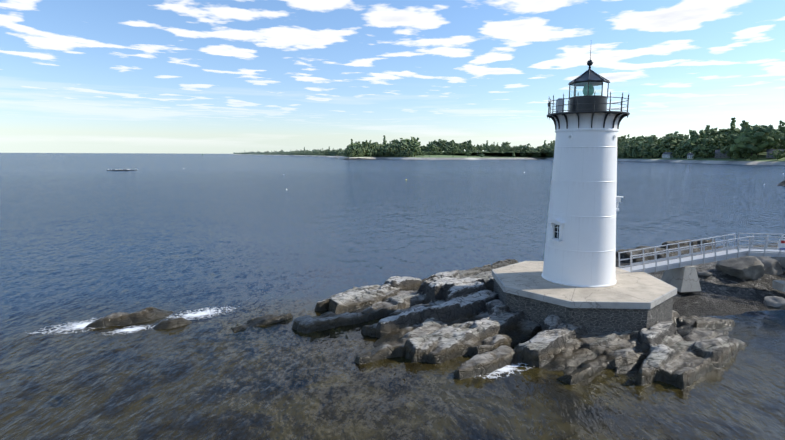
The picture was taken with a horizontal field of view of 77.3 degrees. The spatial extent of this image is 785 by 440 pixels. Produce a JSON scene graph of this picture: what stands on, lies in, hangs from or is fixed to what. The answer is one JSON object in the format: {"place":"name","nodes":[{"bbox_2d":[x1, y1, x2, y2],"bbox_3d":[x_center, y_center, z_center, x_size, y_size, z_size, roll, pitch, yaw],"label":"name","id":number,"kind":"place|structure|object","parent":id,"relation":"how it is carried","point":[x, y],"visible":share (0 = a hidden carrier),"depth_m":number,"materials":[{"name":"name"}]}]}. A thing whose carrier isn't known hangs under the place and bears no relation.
{"place":"outdoors","nodes":[
{"label":"outdoors","id":0,"kind":"place"},
{"bbox_2d":[0,153,784,439],"bbox_3d":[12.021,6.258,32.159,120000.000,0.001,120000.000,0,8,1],"label":"sea water","id":1,"kind":"structure","parent":0,"point":[84,237],"depth_m":37.82,"materials":[{"name":"blue liquid"}]},
{"bbox_2d":[34,320,94,333],"bbox_3d":[-18.633,6.394,29.905,7.600,0.001,3.200,-4,9,-29],"label":"foam","id":2,"kind":"object","parent":1,"relation":"on","point":[80,326],"visible":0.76,"depth_m":29.62,"materials":[{"name":"white"}]},
{"bbox_2d":[106,170,136,170],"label":"gull ledge rock","id":3,"kind":"object","parent":1,"relation":"in","point":[121,170],"visible":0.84,"depth_m":294.46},
{"bbox_2d":[85,307,173,328],"bbox_3d":[-16.516,6.243,30.922,6.480,0.994,2.400,-5,9,-33],"label":"awash rock","id":4,"kind":"object","parent":1,"relation":"in","point":[147,314],"visible":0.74,"depth_m":30.42,"materials":[{"name":"stone"}]},
{"bbox_2d":[109,325,149,333],"bbox_3d":[-15.549,6.509,29.148,4.400,0.001,1.800,-4,9,-29],"label":"foam","id":5,"kind":"object","parent":1,"relation":"on","point":[129,329],"visible":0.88,"depth_m":29.15,"materials":[{"name":"white"}]},
{"bbox_2d":[153,317,191,329],"bbox_3d":[-13.397,6.436,30.061,2.880,0.813,1.440,-5,9,-33],"label":"awash rock","id":6,"kind":"object","parent":1,"relation":"in","point":[172,323],"visible":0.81,"depth_m":29.67,"materials":[{"name":"grey stone"}]},
{"bbox_2d":[169,307,235,319],"bbox_3d":[-12.586,6.132,32.062,6.400,0.001,3.200,-6,10,-38],"label":"foam","id":7,"kind":"object","parent":1,"relation":"on","point":[197,314],"visible":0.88,"depth_m":32.13,"materials":[{"name":"white"}]},
{"bbox_2d":[480,363,527,377],"bbox_3d":[5.445,7.295,23.962,4.800,0.001,2.000,-5,9,-33],"label":"foam","id":8,"kind":"object","parent":1,"relation":"on","point":[507,368],"visible":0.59,"depth_m":23.95,"materials":[{"name":"white"}]},
{"bbox_2d":[231,238,784,389],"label":"ledge rock","id":9,"kind":"object","parent":1,"relation":"in","point":[439,318],"visible":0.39,"depth_m":27.98,"materials":[{"name":"grey stone"}]},
{"bbox_2d":[492,261,676,332],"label":"platform","id":10,"kind":"structure","parent":9,"relation":"on","point":[635,301],"depth_m":28.39,"materials":[{"name":"concrete"}]},
{"bbox_2d":[541,50,629,287],"bbox_3d":[12.064,-3.585,30.843,4.800,14.860,4.800,0,8,1],"label":"lighthouse","id":11,"kind":"object","parent":10,"relation":"on","point":[580,247],"visible":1,"depth_m":29.55,"materials":[{"name":"white paint"}]},
{"bbox_2d":[661,265,700,291],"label":"bridge pier","id":12,"kind":"structure","parent":9,"relation":"on","point":[684,279],"depth_m":34.37,"materials":[{"name":"concrete"}]},
{"bbox_2d":[618,233,784,272],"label":"footbridge","id":13,"kind":"object","parent":12,"relation":"on","point":[704,258],"visible":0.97,"depth_m":35.02,"materials":[{"name":"paint"}]},
{"bbox_2d":[697,271,711,277],"bbox_3d":[23.637,4.137,37.191,0.780,0.542,0.818,-2,8,-14],"label":"boulder","id":14,"kind":"object","parent":9,"relation":"on","point":[705,274],"visible":0.98,"depth_m":36.97,"materials":[{"name":"stone"}]},
{"bbox_2d":[715,256,764,279],"bbox_3d":[26.873,3.748,37.775,3.253,2.060,2.249,0,8,-4],"label":"boulder","id":15,"kind":"object","parent":9,"relation":"on","point":[748,267],"visible":0.88,"depth_m":37.10,"materials":[{"name":"stone"}]},
{"bbox_2d":[754,256,782,274],"bbox_3d":[29.399,3.684,39.150,2.463,1.924,1.944,-1,8,-12],"label":"boulder","id":16,"kind":"object","parent":9,"relation":"on","point":[772,266],"visible":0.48,"depth_m":38.38,"materials":[{"name":"stone"}]},
{"bbox_2d":[763,296,784,309],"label":"boulder","id":17,"kind":"object","parent":9,"relation":"on","point":[772,302],"visible":1,"depth_m":32.12,"materials":[{"name":"stone"}]},
{"bbox_2d":[771,257,784,267],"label":"boulder","id":18,"kind":"object","parent":9,"relation":"on","point":[781,260],"visible":0.21,"depth_m":39.88,"materials":[{"name":"stone"}]},
{"bbox_2d":[772,280,784,291],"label":"concrete block","id":19,"kind":"structure","parent":9,"relation":"on","point":[779,285],"depth_m":34.82,"materials":[{"name":"grey concrete"}]},
{"bbox_2d":[777,180,784,185],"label":"offshore rock","id":20,"kind":"object","parent":1,"relation":"in","point":[782,183],"visible":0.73,"depth_m":173.34,"materials":[{"name":"grey stone"}]},
{"bbox_2d":[0,0,784,153],"label":"sky","id":21,"kind":"structure","parent":0,"point":[77,76],"materials":[{"name":"blue"}]},
{"bbox_2d":[230,151,784,164],"bbox_3d":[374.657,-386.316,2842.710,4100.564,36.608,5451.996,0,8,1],"label":"shore land","id":22,"kind":"structure","parent":0,"point":[761,159],"depth_m":922.15,"materials":[{"name":"green plant"}]},
{"bbox_2d":[347,144,362,154],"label":"tree","id":23,"kind":"object","parent":22,"relation":"on","point":[357,148],"visible":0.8,"depth_m":1023.22,"materials":[{"name":"green plant"}]},
{"bbox_2d":[345,158,375,159],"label":"shore rocks","id":24,"kind":"object","parent":22,"relation":"on","point":[360,158],"visible":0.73,"depth_m":967.44,"materials":[{"name":"grey stone"}]},
{"bbox_2d":[371,147,378,153],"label":"tree","id":25,"kind":"object","parent":22,"relation":"on","point":[375,151],"visible":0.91,"depth_m":1101.94,"materials":[{"name":"green plant"}]},
{"bbox_2d":[381,144,391,152],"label":"tree","id":26,"kind":"object","parent":22,"relation":"on","point":[384,147],"visible":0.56,"depth_m":1103.00,"materials":[{"name":"green plant"}]},
{"bbox_2d":[384,144,399,152],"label":"tree","id":27,"kind":"object","parent":22,"relation":"on","point":[394,146],"visible":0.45,"depth_m":1094.91,"materials":[{"name":"green plant"}]},
{"bbox_2d":[390,148,399,156],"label":"tree","id":28,"kind":"object","parent":22,"relation":"on","point":[393,153],"visible":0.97,"depth_m":1084.98,"materials":[{"name":"green plant"}]},
{"bbox_2d":[397,146,405,152],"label":"tree","id":29,"kind":"object","parent":22,"relation":"on","point":[400,148],"visible":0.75,"depth_m":1081.99,"materials":[{"name":"green plant"}]},
{"bbox_2d":[395,138,413,147],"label":"tree","id":30,"kind":"object","parent":22,"relation":"on","point":[404,143],"visible":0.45,"depth_m":1119.46,"materials":[{"name":"green plant"}]},
{"bbox_2d":[404,151,410,156],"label":"tree","id":31,"kind":"object","parent":22,"relation":"on","point":[407,154],"visible":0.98,"depth_m":1053.45,"materials":[{"name":"green plant"}]},
{"bbox_2d":[405,141,418,153],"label":"tree","id":32,"kind":"object","parent":22,"relation":"on","point":[412,145],"visible":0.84,"depth_m":1058.26,"materials":[{"name":"green plant"}]},
{"bbox_2d":[411,137,420,144],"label":"tree","id":33,"kind":"object","parent":22,"relation":"on","point":[416,140],"visible":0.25,"depth_m":1186.42,"materials":[{"name":"green plant"}]},
{"bbox_2d":[426,143,438,151],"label":"tree","id":34,"kind":"object","parent":22,"relation":"on","point":[431,147],"visible":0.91,"depth_m":1156.23,"materials":[{"name":"green plant"}]},
{"bbox_2d":[432,139,448,150],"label":"tree","id":35,"kind":"object","parent":22,"relation":"on","point":[439,142],"visible":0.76,"depth_m":1226.04,"materials":[{"name":"green plant"}]},
{"bbox_2d":[448,140,459,147],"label":"tree","id":36,"kind":"object","parent":22,"relation":"on","point":[454,143],"visible":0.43,"depth_m":1206.21,"materials":[{"name":"green plant"}]},
{"bbox_2d":[459,141,466,149],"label":"tree","id":37,"kind":"object","parent":22,"relation":"on","point":[464,145],"visible":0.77,"depth_m":1252.49,"materials":[{"name":"green plant"}]},
{"bbox_2d":[465,144,474,150],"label":"tree","id":38,"kind":"object","parent":22,"relation":"on","point":[470,147],"visible":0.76,"depth_m":1214.81,"materials":[{"name":"green plant"}]},
{"bbox_2d":[491,145,498,151],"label":"tree","id":39,"kind":"object","parent":22,"relation":"on","point":[495,148],"visible":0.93,"depth_m":1259.00,"materials":[{"name":"green plant"}]},
{"bbox_2d":[501,142,510,150],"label":"tree","id":40,"kind":"object","parent":22,"relation":"on","point":[503,144],"visible":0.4,"depth_m":1315.42,"materials":[{"name":"green plant"}]},
{"bbox_2d":[520,143,531,151],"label":"tree","id":41,"kind":"object","parent":22,"relation":"on","point":[526,148],"visible":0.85,"depth_m":1237.70,"materials":[{"name":"green plant"}]},
{"bbox_2d":[536,146,548,156],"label":"tree","id":42,"kind":"object","parent":22,"relation":"on","point":[540,147],"visible":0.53,"depth_m":1213.16,"materials":[{"name":"green plant"}]},
{"bbox_2d":[617,148,624,155],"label":"tree","id":43,"kind":"object","parent":22,"relation":"on","point":[620,151],"visible":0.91,"depth_m":938.30,"materials":[{"name":"green plant"}]},
{"bbox_2d":[617,136,629,144],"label":"tree","id":44,"kind":"object","parent":22,"relation":"on","point":[619,139],"visible":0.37,"depth_m":1031.34,"materials":[{"name":"green plant"}]},
{"bbox_2d":[619,140,632,146],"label":"tree","id":45,"kind":"object","parent":22,"relation":"on","point":[625,144],"visible":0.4,"depth_m":975.95,"materials":[{"name":"green plant"}]},
{"bbox_2d":[623,144,638,156],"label":"tree","id":46,"kind":"object","parent":22,"relation":"on","point":[631,147],"visible":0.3,"depth_m":914.73,"materials":[{"name":"green plant"}]},
{"bbox_2d":[632,136,642,144],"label":"tree","id":47,"kind":"object","parent":22,"relation":"on","point":[638,138],"visible":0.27,"depth_m":985.56,"materials":[{"name":"green plant"}]},
{"bbox_2d":[638,142,643,157],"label":"tree","id":48,"kind":"object","parent":22,"relation":"on","point":[641,154],"visible":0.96,"depth_m":876.73,"materials":[{"name":"green plant"}]},
{"bbox_2d":[637,141,650,148],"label":"tree","id":49,"kind":"object","parent":22,"relation":"on","point":[646,143],"visible":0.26,"depth_m":895.24,"materials":[{"name":"green plant"}]},
{"bbox_2d":[645,136,660,156],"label":"tree","id":50,"kind":"object","parent":22,"relation":"on","point":[651,138],"visible":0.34,"depth_m":893.96,"materials":[{"name":"green plant"}]},
{"bbox_2d":[651,135,655,156],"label":"tree","id":51,"kind":"object","parent":22,"relation":"on","point":[654,137],"visible":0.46,"depth_m":871.96,"materials":[{"name":"green plant"}]},
{"bbox_2d":[643,144,664,155],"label":"tree","id":52,"kind":"object","parent":22,"relation":"on","point":[649,149],"visible":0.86,"depth_m":851.13,"materials":[{"name":"green plant"}]},
{"bbox_2d":[652,149,659,156],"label":"tree","id":53,"kind":"object","parent":22,"relation":"on","point":[656,152],"visible":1,"depth_m":841.15,"materials":[{"name":"green plant"}]},
{"bbox_2d":[654,142,675,155],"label":"tree","id":54,"kind":"object","parent":22,"relation":"on","point":[663,145],"visible":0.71,"depth_m":842.77,"materials":[{"name":"green plant"}]},
{"bbox_2d":[662,152,672,157],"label":"house","id":55,"kind":"structure","parent":22,"relation":"on","point":[666,154],"depth_m":822.79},
{"bbox_2d":[660,135,679,149],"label":"tree","id":56,"kind":"object","parent":22,"relation":"on","point":[672,140],"visible":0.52,"depth_m":845.08,"materials":[{"name":"green plant"}]},
{"bbox_2d":[674,135,688,145],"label":"tree","id":57,"kind":"object","parent":22,"relation":"on","point":[686,137],"visible":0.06,"depth_m":857.28,"materials":[{"name":"green plant"}]},
{"bbox_2d":[675,141,688,157],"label":"tree","id":58,"kind":"object","parent":22,"relation":"on","point":[681,143],"visible":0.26,"depth_m":793.45,"materials":[{"name":"green plant"}]},
{"bbox_2d":[676,143,696,156],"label":"tree","id":59,"kind":"object","parent":22,"relation":"on","point":[687,150],"visible":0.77,"depth_m":770.02,"materials":[{"name":"green plant"}]},
{"bbox_2d":[687,152,693,158],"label":"house","id":60,"kind":"structure","parent":22,"relation":"on","point":[690,155],"depth_m":751.02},
{"bbox_2d":[687,130,704,146],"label":"tree","id":61,"kind":"object","parent":22,"relation":"on","point":[694,135],"visible":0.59,"depth_m":778.70,"materials":[{"name":"green plant"}]},
{"bbox_2d":[691,149,703,157],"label":"tree","id":62,"kind":"object","parent":22,"relation":"on","point":[698,154],"visible":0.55,"depth_m":731.02,"materials":[{"name":"green plant"}]},
{"bbox_2d":[699,125,711,157],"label":"tree","id":63,"kind":"object","parent":22,"relation":"on","point":[706,134],"visible":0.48,"depth_m":718.20,"materials":[{"name":"green plant"}]},
{"bbox_2d":[697,143,716,156],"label":"tree","id":64,"kind":"object","parent":22,"relation":"on","point":[707,147],"visible":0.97,"depth_m":700.29,"materials":[{"name":"green plant"}]},
{"bbox_2d":[704,134,728,151],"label":"tree","id":65,"kind":"object","parent":22,"relation":"on","point":[722,140],"visible":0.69,"depth_m":696.26,"materials":[{"name":"green plant"}]},
{"bbox_2d":[710,128,729,136],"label":"tree","id":66,"kind":"object","parent":22,"relation":"on","point":[714,133],"visible":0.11,"depth_m":760.04,"materials":[{"name":"green plant"}]},
{"bbox_2d":[715,149,729,157],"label":"house","id":67,"kind":"structure","parent":22,"relation":"on","point":[718,154],"depth_m":673.64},
{"bbox_2d":[720,144,739,158],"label":"tree","id":68,"kind":"object","parent":22,"relation":"on","point":[729,153],"visible":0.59,"depth_m":652.73,"materials":[{"name":"green plant"}]},
{"bbox_2d":[727,134,737,144],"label":"tree","id":69,"kind":"object","parent":22,"relation":"on","point":[730,141],"visible":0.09,"depth_m":668.31,"materials":[{"name":"green plant"}]},
{"bbox_2d":[727,117,738,133],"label":"tree","id":70,"kind":"object","parent":22,"relation":"on","point":[732,124],"visible":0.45,"depth_m":733.23,"materials":[{"name":"green plant"}]},
{"bbox_2d":[721,127,744,134],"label":"tree","id":71,"kind":"object","parent":22,"relation":"on","point":[736,130],"visible":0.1,"depth_m":726.39,"materials":[{"name":"green plant"}]},
{"bbox_2d":[732,152,739,158],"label":"tree","id":72,"kind":"object","parent":22,"relation":"on","point":[736,156],"visible":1,"depth_m":634.98,"materials":[{"name":"green plant"}]},
{"bbox_2d":[730,132,742,143],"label":"tree","id":73,"kind":"object","parent":22,"relation":"on","point":[733,136],"visible":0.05,"depth_m":659.41,"materials":[{"name":"green plant"}]},
{"bbox_2d":[738,122,748,157],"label":"tree","id":74,"kind":"object","parent":22,"relation":"on","point":[745,125],"visible":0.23,"depth_m":635.91,"materials":[{"name":"green plant"}]},
{"bbox_2d":[741,151,750,157],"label":"tree","id":75,"kind":"object","parent":22,"relation":"on","point":[746,154],"visible":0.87,"depth_m":628.61,"materials":[{"name":"green plant"}]},
{"bbox_2d":[729,127,779,159],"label":"tree","id":76,"kind":"object","parent":22,"relation":"on","point":[747,139],"visible":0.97,"depth_m":609.46,"materials":[{"name":"green plant"}]},
{"bbox_2d":[752,124,781,156],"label":"tree","id":77,"kind":"object","parent":22,"relation":"on","point":[776,136],"visible":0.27,"depth_m":611.46,"materials":[{"name":"green plant"}]},
{"bbox_2d":[766,148,783,157],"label":"house","id":78,"kind":"structure","parent":22,"relation":"on","point":[769,151],"depth_m":605.19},
{"bbox_2d":[769,149,784,159],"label":"tree","id":79,"kind":"object","parent":22,"relation":"on","point":[781,155],"visible":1,"depth_m":581.25,"materials":[{"name":"green plant"}]},
{"bbox_2d":[779,134,784,143],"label":"tree","id":80,"kind":"object","parent":22,"relation":"on","point":[782,138],"visible":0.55,"depth_m":628.23,"materials":[{"name":"green plant"}]},
{"bbox_2d":[780,122,784,133],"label":"tree","id":81,"kind":"object","parent":22,"relation":"on","point":[782,127],"visible":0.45,"depth_m":744.34,"materials":[{"name":"green plant"}]}
]}

